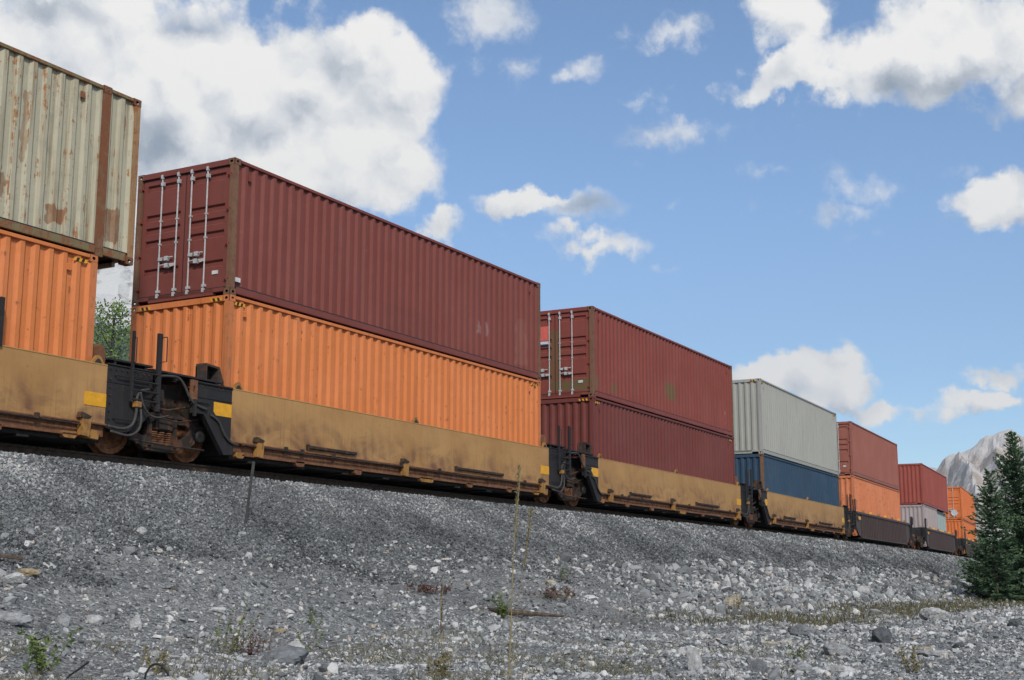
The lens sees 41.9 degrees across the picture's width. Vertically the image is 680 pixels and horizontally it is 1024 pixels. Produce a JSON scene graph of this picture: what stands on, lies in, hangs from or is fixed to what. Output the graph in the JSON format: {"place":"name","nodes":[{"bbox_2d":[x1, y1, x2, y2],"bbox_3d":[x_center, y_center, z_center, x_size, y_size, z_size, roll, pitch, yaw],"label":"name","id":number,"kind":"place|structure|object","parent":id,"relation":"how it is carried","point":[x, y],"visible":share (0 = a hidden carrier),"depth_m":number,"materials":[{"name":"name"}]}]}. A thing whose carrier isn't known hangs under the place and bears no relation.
{"place":"outdoors","nodes":[
{"label":"outdoors","id":0,"kind":"place"},
{"bbox_2d":[93,228,135,360],"bbox_3d":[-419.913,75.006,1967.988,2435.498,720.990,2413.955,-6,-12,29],"label":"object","id":1,"kind":"structure","parent":0,"point":[115,281],"depth_m":1800.17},
{"bbox_2d":[0,455,1023,679],"bbox_3d":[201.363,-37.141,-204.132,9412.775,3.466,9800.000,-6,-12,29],"label":"gravel ground","id":2,"kind":"structure","parent":0,"point":[29,608],"depth_m":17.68,"materials":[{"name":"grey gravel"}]},
{"bbox_2d":[0,554,22,559],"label":"wooden board","id":3,"kind":"object","parent":2,"relation":"on","point":[11,556],"visible":1,"depth_m":14.88,"materials":[{"name":"brown wood"}]},
{"bbox_2d":[0,572,24,583],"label":"rock","id":4,"kind":"object","parent":2,"relation":"on","point":[16,578],"visible":0.99,"depth_m":14.21,"materials":[{"name":"grey stone"}]},
{"bbox_2d":[0,611,31,625],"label":"rock","id":5,"kind":"object","parent":2,"relation":"on","point":[13,618],"visible":0.94,"depth_m":13.01,"materials":[{"name":"grey stone"}]},
{"bbox_2d":[16,568,39,576],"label":"rock","id":6,"kind":"object","parent":2,"relation":"on","point":[30,572],"visible":0.83,"depth_m":14.64,"materials":[{"name":"beige stone"}]},
{"bbox_2d":[17,627,82,675],"bbox_3d":[-3.844,2.536,10.894,0.500,0.398,0.475,-6,-12,29],"label":"weed","id":7,"kind":"object","parent":2,"relation":"on","point":[40,661],"visible":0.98,"depth_m":10.88,"materials":[{"name":"green plant"}]},
{"bbox_2d":[55,614,70,626],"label":"rock","id":8,"kind":"object","parent":2,"relation":"on","point":[64,620],"visible":0.91,"depth_m":13.60,"materials":[{"name":"grey stone"}]},
{"bbox_2d":[66,661,88,678],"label":"cable","id":9,"kind":"object","parent":2,"relation":"on","point":[78,669],"visible":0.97,"depth_m":10.89,"materials":[{"name":"black rubber"}]},
{"bbox_2d":[86,615,104,624],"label":"rock","id":10,"kind":"object","parent":2,"relation":"on","point":[97,619],"visible":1,"depth_m":13.97,"materials":[{"name":"grey stone"}]},
{"bbox_2d":[93,294,134,360],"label":"aspen tree","id":11,"kind":"object","parent":2,"relation":"on","point":[112,336],"visible":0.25,"depth_m":41.85,"materials":[{"name":"green plant"}]},
{"bbox_2d":[128,614,141,629],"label":"rock","id":12,"kind":"object","parent":2,"relation":"on","point":[135,621],"visible":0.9,"depth_m":14.15,"materials":[{"name":"grey stone"}]},
{"bbox_2d":[136,526,146,534],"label":"rock","id":13,"kind":"object","parent":2,"relation":"on","point":[142,530],"visible":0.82,"depth_m":18.26,"materials":[{"name":"grey stone"}]},
{"bbox_2d":[139,643,170,673],"bbox_3d":[-3.133,2.805,11.758,0.295,0.282,0.650,1,-10,-6],"label":"weed","id":14,"kind":"object","parent":2,"relation":"on","point":[162,655],"visible":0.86,"depth_m":11.78,"materials":[{"name":"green plant"}]},
{"bbox_2d":[144,663,169,679],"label":"cable","id":15,"kind":"object","parent":2,"relation":"on","point":[158,664],"visible":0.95,"depth_m":10.97,"materials":[{"name":"black rubber"}]},
{"bbox_2d":[207,607,226,612],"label":"rock","id":16,"kind":"object","parent":2,"relation":"on","point":[218,609],"visible":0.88,"depth_m":15.75,"materials":[{"name":"white stone"}]},
{"bbox_2d":[211,600,267,654],"bbox_3d":[-2.855,2.954,13.752,0.543,0.559,0.527,-2,-10,9],"label":"weed","id":17,"kind":"object","parent":2,"relation":"on","point":[228,647],"visible":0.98,"depth_m":13.75,"materials":[{"name":"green plant"}]},
{"bbox_2d":[238,531,245,536],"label":"rock","id":18,"kind":"object","parent":2,"relation":"on","point":[242,533],"visible":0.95,"depth_m":20.08,"materials":[{"name":"grey stone"}]},
{"bbox_2d":[245,461,254,523],"bbox_3d":[-4.127,2.456,20.967,0.166,1.118,0.042,10,-14,-44],"label":"metal post","id":19,"kind":"object","parent":2,"relation":"on","point":[249,491],"visible":0.78,"depth_m":20.98,"materials":[{"name":"grey metal"}]},
{"bbox_2d":[229,621,276,654],"bbox_3d":[-2.683,3.064,13.763,0.494,0.354,0.359,-1,-10,5],"label":"weed","id":20,"kind":"object","parent":2,"relation":"on","point":[251,647],"visible":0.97,"depth_m":13.75,"materials":[{"name":"green plant"}]},
{"bbox_2d":[273,627,285,632],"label":"rock","id":21,"kind":"object","parent":2,"relation":"on","point":[278,630],"visible":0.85,"depth_m":15.36,"materials":[{"name":"beige stone"}]},
{"bbox_2d":[260,645,308,664],"bbox_3d":[-2.223,3.090,13.046,0.462,0.208,0.450,-6,-5,-1],"label":"rock","id":22,"kind":"object","parent":2,"relation":"on","point":[291,654],"visible":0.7,"depth_m":12.96,"materials":[{"name":"grey stone"}]},
{"bbox_2d":[287,641,304,647],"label":"rock","id":23,"kind":"object","parent":2,"relation":"on","point":[296,643],"visible":0.25,"depth_m":14.05,"materials":[{"name":"white stone"}]},
{"bbox_2d":[296,616,323,651],"bbox_3d":[-2.141,3.133,14.216,0.335,0.392,0.135,-1,-10,6],"label":"weed","id":24,"kind":"object","parent":2,"relation":"on","point":[299,637],"visible":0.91,"depth_m":14.20,"materials":[{"name":"green plant"}]},
{"bbox_2d":[304,608,317,624],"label":"weed","id":25,"kind":"object","parent":2,"relation":"on","point":[310,618],"visible":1,"depth_m":16.60,"materials":[{"name":"green plant"}]},
{"bbox_2d":[404,583,452,592],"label":"weed","id":26,"kind":"object","parent":2,"relation":"on","point":[427,589],"visible":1,"depth_m":20.96,"materials":[{"name":"plant"}]},
{"bbox_2d":[425,651,453,676],"bbox_3d":[-0.649,2.878,11.888,0.281,0.260,0.368,0,-10,0],"label":"weed","id":27,"kind":"object","parent":2,"relation":"on","point":[443,667],"visible":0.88,"depth_m":11.82,"materials":[{"name":"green plant"}]},
{"bbox_2d":[439,583,443,647],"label":"dry stalk","id":28,"kind":"object","parent":2,"relation":"on","point":[441,608],"visible":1,"depth_m":15.53,"materials":[{"name":"plant"}]},
{"bbox_2d":[0,621,901,679],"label":"sparse grass","id":29,"kind":"structure","parent":2,"relation":"on","point":[435,660],"depth_m":13.36,"materials":[{"name":"green plant"}]},
{"bbox_2d":[0,442,960,556],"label":"rail","id":30,"kind":"object","parent":2,"relation":"on","point":[53,452],"visible":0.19,"depth_m":26.79,"materials":[{"name":"brown metal"}]},
{"bbox_2d":[0,296,168,446],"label":"well car","id":31,"kind":"object","parent":30,"relation":"on","point":[48,400],"visible":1,"depth_m":20.92,"materials":[{"name":"paint"}]},
{"bbox_2d":[0,229,97,360],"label":"shipping container","id":32,"kind":"object","parent":31,"relation":"on","point":[47,291],"visible":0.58,"depth_m":20.82,"materials":[{"name":"orange metal"}]},
{"bbox_2d":[0,42,141,269],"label":"shipping container","id":33,"kind":"object","parent":32,"relation":"on","point":[69,147],"visible":0.83,"depth_m":21.42,"materials":[{"name":"beige metal"}]},
{"bbox_2d":[47,363,574,498],"bbox_3d":[-3.509,2.206,29.481,2.937,2.080,16.825,-6,-12,29],"label":"well car","id":34,"kind":"object","parent":30,"relation":"on","point":[237,426],"visible":0.73,"depth_m":26.43,"materials":[{"name":"paint"}]},
{"bbox_2d":[129,294,540,459],"bbox_3d":[-3.276,1.641,30.041,2.446,2.896,12.198,-6,-12,29],"label":"shipping container","id":35,"kind":"object","parent":34,"relation":"on","point":[252,346],"visible":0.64,"depth_m":27.11,"materials":[{"name":"orange metal"}]},
{"bbox_2d":[131,157,540,380],"bbox_3d":[-3.279,-1.069,30.524,2.446,2.610,12.222,-6,-12,29],"label":"shipping container","id":36,"kind":"object","parent":35,"relation":"on","point":[237,227],"visible":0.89,"depth_m":27.08,"materials":[{"name":"red metal"}]},
{"bbox_2d":[134,172,186,298],"bbox_3d":[-6.726,-1.979,25.609,1.185,2.444,0.135,-6,-12,29],"label":"door","id":37,"kind":"structure","parent":36,"relation":"in","point":[164,205],"depth_m":25.59,"materials":[{"name":"red paint"}]},
{"bbox_2d":[181,165,231,294],"bbox_3d":[-5.704,-2.080,25.050,1.163,2.444,0.135,-6,-12,29],"label":"door","id":38,"kind":"structure","parent":36,"relation":"in","point":[206,242],"depth_m":25.08,"materials":[{"name":"red paint"}]},
{"bbox_2d":[505,442,754,521],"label":"well car","id":39,"kind":"object","parent":30,"relation":"on","point":[600,482],"visible":0.62,"depth_m":40.41,"materials":[{"name":"paint"}]},
{"bbox_2d":[541,396,734,502],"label":"shipping container","id":40,"kind":"object","parent":39,"relation":"in","point":[608,430],"visible":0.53,"depth_m":40.53,"materials":[{"name":"red metal"}]},
{"bbox_2d":[531,306,733,436],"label":"shipping container","id":41,"kind":"object","parent":40,"relation":"on","point":[589,351],"visible":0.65,"depth_m":40.43,"materials":[{"name":"red metal"}]},
{"bbox_2d":[531,313,555,395],"bbox_3d":[0.722,0.451,38.856,1.185,2.450,0.135,-5,-12,28],"label":"door","id":42,"kind":"structure","parent":41,"relation":"in","point":[547,385],"depth_m":38.67,"materials":[{"name":"red paint"}]},
{"bbox_2d":[555,310,590,394],"bbox_3d":[1.752,0.353,38.317,1.163,2.450,0.135,-5,-12,28],"label":"door","id":43,"kind":"structure","parent":41,"relation":"in","point":[572,338],"depth_m":38.34,"materials":[{"name":"red paint"}]},
{"bbox_2d":[710,480,852,535],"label":"well car","id":44,"kind":"object","parent":30,"relation":"on","point":[776,512],"visible":0.57,"depth_m":54.26,"materials":[{"name":"paint"}]},
{"bbox_2d":[734,454,839,523],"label":"shipping container","id":45,"kind":"object","parent":44,"relation":"on","point":[779,476],"visible":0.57,"depth_m":54.44,"materials":[{"name":"blue metal"}]},
{"bbox_2d":[726,378,838,475],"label":"shipping container","id":46,"kind":"object","parent":45,"relation":"on","point":[772,420],"visible":0.58,"depth_m":54.23,"materials":[{"name":"grey metal"}]},
{"bbox_2d":[833,499,914,547],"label":"well car","id":47,"kind":"object","parent":30,"relation":"on","point":[877,529],"visible":0.54,"depth_m":69.18,"materials":[{"name":"brown paint"}]},
{"bbox_2d":[824,475,900,537],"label":"shipping container","id":48,"kind":"object","parent":47,"relation":"in","point":[875,498],"visible":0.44,"depth_m":67.91,"materials":[{"name":"orange metal"}]},
{"bbox_2d":[833,421,898,490],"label":"shipping container","id":49,"kind":"object","parent":48,"relation":"on","point":[865,454],"visible":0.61,"depth_m":68.11,"materials":[{"name":"red metal"}]},
{"bbox_2d":[837,423,851,473],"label":"door","id":50,"kind":"structure","parent":49,"relation":"in","point":[843,441],"depth_m":65.17,"materials":[{"name":"red paint"}]},
{"bbox_2d":[893,518,957,554],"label":"well car","id":51,"kind":"object","parent":30,"relation":"on","point":[938,541],"visible":0.58,"depth_m":86.01,"materials":[{"name":"brown paint"}]},
{"bbox_2d":[895,505,937,547],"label":"shipping container","id":52,"kind":"object","parent":51,"relation":"in","point":[919,514],"visible":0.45,"depth_m":83.66,"materials":[{"name":"metal"}]},
{"bbox_2d":[895,463,948,513],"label":"shipping container","id":53,"kind":"object","parent":52,"relation":"on","point":[921,484],"visible":0.73,"depth_m":84.20,"materials":[{"name":"red metal"}]},
{"bbox_2d":[937,511,946,532],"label":"shipping container","id":54,"kind":"object","parent":51,"relation":"in","point":[941,517],"visible":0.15,"depth_m":92.18,"materials":[{"name":"metal"}]},
{"bbox_2d":[955,531,979,557],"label":"well car","id":55,"kind":"object","parent":30,"relation":"on","point":[961,543],"visible":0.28,"depth_m":102.41,"materials":[{"name":"brown paint"}]},
{"bbox_2d":[944,520,976,554],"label":"shipping container","id":56,"kind":"object","parent":55,"relation":"in","point":[952,526],"visible":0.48,"depth_m":103.42,"materials":[{"name":"orange metal"}]},
{"bbox_2d":[944,487,975,525],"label":"shipping container","id":57,"kind":"object","parent":56,"relation":"on","point":[960,501],"visible":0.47,"depth_m":103.77,"materials":[{"name":"orange metal"}]},
{"bbox_2d":[946,488,961,517],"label":"door","id":58,"kind":"structure","parent":57,"relation":"in","point":[954,503],"depth_m":103.63,"materials":[{"name":"orange paint"}]},
{"bbox_2d":[0,451,980,590],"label":"ballast stones","id":59,"kind":"object","parent":2,"relation":"on","point":[898,554],"visible":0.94,"depth_m":22.82,"materials":[{"name":"grey gravel"}]},
{"bbox_2d":[491,589,510,617],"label":"weed","id":60,"kind":"object","parent":2,"relation":"on","point":[503,609],"visible":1,"depth_m":20.75,"materials":[{"name":"green plant"}]},
{"bbox_2d":[508,465,522,679],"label":"dry stalk","id":61,"kind":"object","parent":2,"relation":"on","point":[518,483],"visible":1,"depth_m":11.52,"materials":[{"name":"plant"}]},
{"bbox_2d":[479,607,563,616],"bbox_3d":[0.044,4.270,21.046,1.604,0.146,0.166,4,-11,-14],"label":"broken stick","id":62,"kind":"object","parent":2,"relation":"on","point":[523,612],"visible":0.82,"depth_m":21.02,"materials":[{"name":"brown wood"}]},
{"bbox_2d":[511,506,533,672],"bbox_3d":[0.090,2.186,11.667,0.243,1.483,0.063,8,-13,-38],"label":"dry stalk","id":63,"kind":"object","parent":2,"relation":"on","point":[530,520],"visible":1,"depth_m":11.76,"materials":[{"name":"plant"}]},
{"bbox_2d":[524,584,575,597],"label":"weed","id":64,"kind":"object","parent":2,"relation":"on","point":[554,592],"visible":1,"depth_m":23.72,"materials":[{"name":"brown plant"}]},
{"bbox_2d":[545,580,556,583],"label":"rock","id":65,"kind":"object","parent":2,"relation":"on","point":[549,581],"visible":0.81,"depth_m":24.96,"materials":[{"name":"beige stone"}]},
{"bbox_2d":[557,603,566,608],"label":"rock","id":66,"kind":"object","parent":2,"relation":"on","point":[562,605],"visible":0.91,"depth_m":23.34,"materials":[{"name":"grey stone"}]},
{"bbox_2d":[556,566,572,578],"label":"weed","id":67,"kind":"object","parent":2,"relation":"on","point":[560,576],"visible":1,"depth_m":26.25,"materials":[{"name":"green plant"}]},
{"bbox_2d":[686,646,702,669],"bbox_3d":[1.693,2.997,12.404,0.161,0.309,0.134,2,-17,-11],"label":"rock","id":68,"kind":"object","parent":2,"relation":"on","point":[694,661],"visible":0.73,"depth_m":12.37,"materials":[{"name":"grey stone"}]},
{"bbox_2d":[724,594,740,606],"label":"rock","id":69,"kind":"object","parent":2,"relation":"on","point":[730,600],"visible":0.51,"depth_m":30.40,"materials":[{"name":"beige stone"}]},
{"bbox_2d":[717,592,760,608],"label":"weed","id":70,"kind":"object","parent":2,"relation":"on","point":[738,602],"visible":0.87,"depth_m":29.23,"materials":[{"name":"green plant"}]},
{"bbox_2d":[747,658,767,672],"bbox_3d":[2.265,3.025,12.337,0.224,0.174,0.183,3,-5,-29],"label":"rock","id":71,"kind":"object","parent":2,"relation":"on","point":[757,665],"visible":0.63,"depth_m":12.28,"materials":[{"name":"grey stone"}]},
{"bbox_2d":[554,552,983,616],"bbox_3d":[13.556,8.796,48.153,3.798,1.570,49.586,-5,-12,27],"label":"coarse rubble","id":72,"kind":"object","parent":2,"relation":"on","point":[704,593],"visible":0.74,"depth_m":35.25,"materials":[{"name":"stone"}]},
{"bbox_2d":[763,641,777,644],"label":"rock","id":73,"kind":"object","parent":2,"relation":"on","point":[769,643],"visible":0.45,"depth_m":17.03,"materials":[{"name":"beige stone"}]},
{"bbox_2d":[778,597,796,607],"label":"rock","id":74,"kind":"object","parent":2,"relation":"on","point":[787,601],"visible":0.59,"depth_m":31.71,"materials":[{"name":"grey stone"}]},
{"bbox_2d":[786,641,809,658],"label":"weed","id":75,"kind":"object","parent":2,"relation":"on","point":[798,654],"visible":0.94,"depth_m":14.82,"materials":[{"name":"green plant"}]},
{"bbox_2d":[790,662,811,672],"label":"rock","id":76,"kind":"object","parent":2,"relation":"on","point":[802,666],"visible":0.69,"depth_m":12.12,"materials":[{"name":"grey stone"}]},
{"bbox_2d":[788,624,815,636],"bbox_3d":[4.154,4.183,19.162,0.379,0.224,0.252,-6,-12,29],"label":"rock","id":77,"kind":"object","parent":2,"relation":"on","point":[801,629],"visible":0.77,"depth_m":19.09,"materials":[{"name":"grey stone"}]},
{"bbox_2d":[586,593,1023,627],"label":"ground cover","id":78,"kind":"object","parent":2,"relation":"on","point":[793,620],"visible":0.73,"depth_m":29.60,"materials":[{"name":"green plant"}]},
{"bbox_2d":[824,598,837,603],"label":"rock","id":79,"kind":"object","parent":2,"relation":"on","point":[829,599],"visible":0.45,"depth_m":35.91,"materials":[{"name":"grey stone"}]},
{"bbox_2d":[822,642,850,655],"bbox_3d":[3.768,3.612,15.553,0.309,0.208,0.219,-3,-11,-6],"label":"rock","id":80,"kind":"object","parent":2,"relation":"on","point":[830,648],"visible":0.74,"depth_m":15.46,"materials":[{"name":"grey stone"}]},
{"bbox_2d":[824,665,859,672],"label":"rock","id":81,"kind":"object","parent":2,"relation":"on","point":[838,668],"visible":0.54,"depth_m":12.14,"materials":[{"name":"grey stone"}]},
{"bbox_2d":[840,590,852,597],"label":"rock","id":82,"kind":"object","parent":2,"relation":"on","point":[847,593],"visible":0.57,"depth_m":39.34,"materials":[{"name":"grey stone"}]},
{"bbox_2d":[857,586,869,593],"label":"rock","id":83,"kind":"object","parent":2,"relation":"on","point":[862,588],"visible":0.52,"depth_m":42.51,"materials":[{"name":"grey stone"}]},
{"bbox_2d":[871,627,891,642],"bbox_3d":[5.038,4.044,18.233,0.324,0.263,0.246,-1,-17,-6],"label":"rock","id":84,"kind":"object","parent":2,"relation":"on","point":[881,634],"visible":0.86,"depth_m":18.14,"materials":[{"name":"grey stone"}]},
{"bbox_2d":[897,644,926,671],"bbox_3d":[3.686,2.933,12.340,0.247,0.261,0.306,-6,-12,29],"label":"weed","id":85,"kind":"object","parent":2,"relation":"on","point":[912,657],"visible":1,"depth_m":12.33,"materials":[{"name":"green plant"}]},
{"bbox_2d":[916,646,932,649],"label":"rock","id":86,"kind":"object","parent":2,"relation":"on","point":[925,648],"visible":0.52,"depth_m":16.27,"materials":[{"name":"beige stone"}]},
{"bbox_2d":[912,650,949,656],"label":"rock","id":87,"kind":"object","parent":2,"relation":"on","point":[926,653],"visible":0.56,"depth_m":14.99,"materials":[{"name":"grey stone"}]},
{"bbox_2d":[919,607,949,620],"bbox_3d":[8.982,5.874,28.395,0.639,0.378,0.520,9,-15,-10],"label":"rock","id":88,"kind":"object","parent":2,"relation":"on","point":[933,613],"visible":0.68,"depth_m":28.24,"materials":[{"name":"grey stone"}]},
{"bbox_2d":[954,467,1023,601],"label":"spruce tree","id":89,"kind":"object","parent":2,"relation":"on","point":[993,555],"visible":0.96,"depth_m":53.31,"materials":[{"name":"green plant"}]},
{"bbox_2d":[961,537,1016,599],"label":"spruce tree","id":90,"kind":"object","parent":2,"relation":"on","point":[979,555],"visible":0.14,"depth_m":55.80,"materials":[{"name":"green plant"}]},
{"bbox_2d":[963,431,1023,594],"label":"spruce tree","id":91,"kind":"object","parent":2,"relation":"on","point":[1014,490],"visible":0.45,"depth_m":59.58,"materials":[{"name":"green plant"}]},
{"bbox_2d":[973,513,1023,600],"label":"spruce tree","id":92,"kind":"object","parent":2,"relation":"on","point":[1018,542],"visible":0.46,"depth_m":55.27,"materials":[{"name":"green plant"}]},
{"bbox_2d":[1007,618,1022,626],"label":"rock","id":93,"kind":"object","parent":2,"relation":"on","point":[1015,622],"visible":0.56,"depth_m":24.85,"materials":[{"name":"grey stone"}]},
{"bbox_2d":[0,0,1023,468],"label":"sky","id":94,"kind":"structure","parent":0,"point":[821,202],"materials":[{"name":"blue"}]},
{"bbox_2d":[936,429,1023,558],"bbox_3d":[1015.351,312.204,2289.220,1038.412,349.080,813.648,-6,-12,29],"label":"rocky mountain","id":95,"kind":"structure","parent":0,"point":[965,470],"depth_m":2393.61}
]}

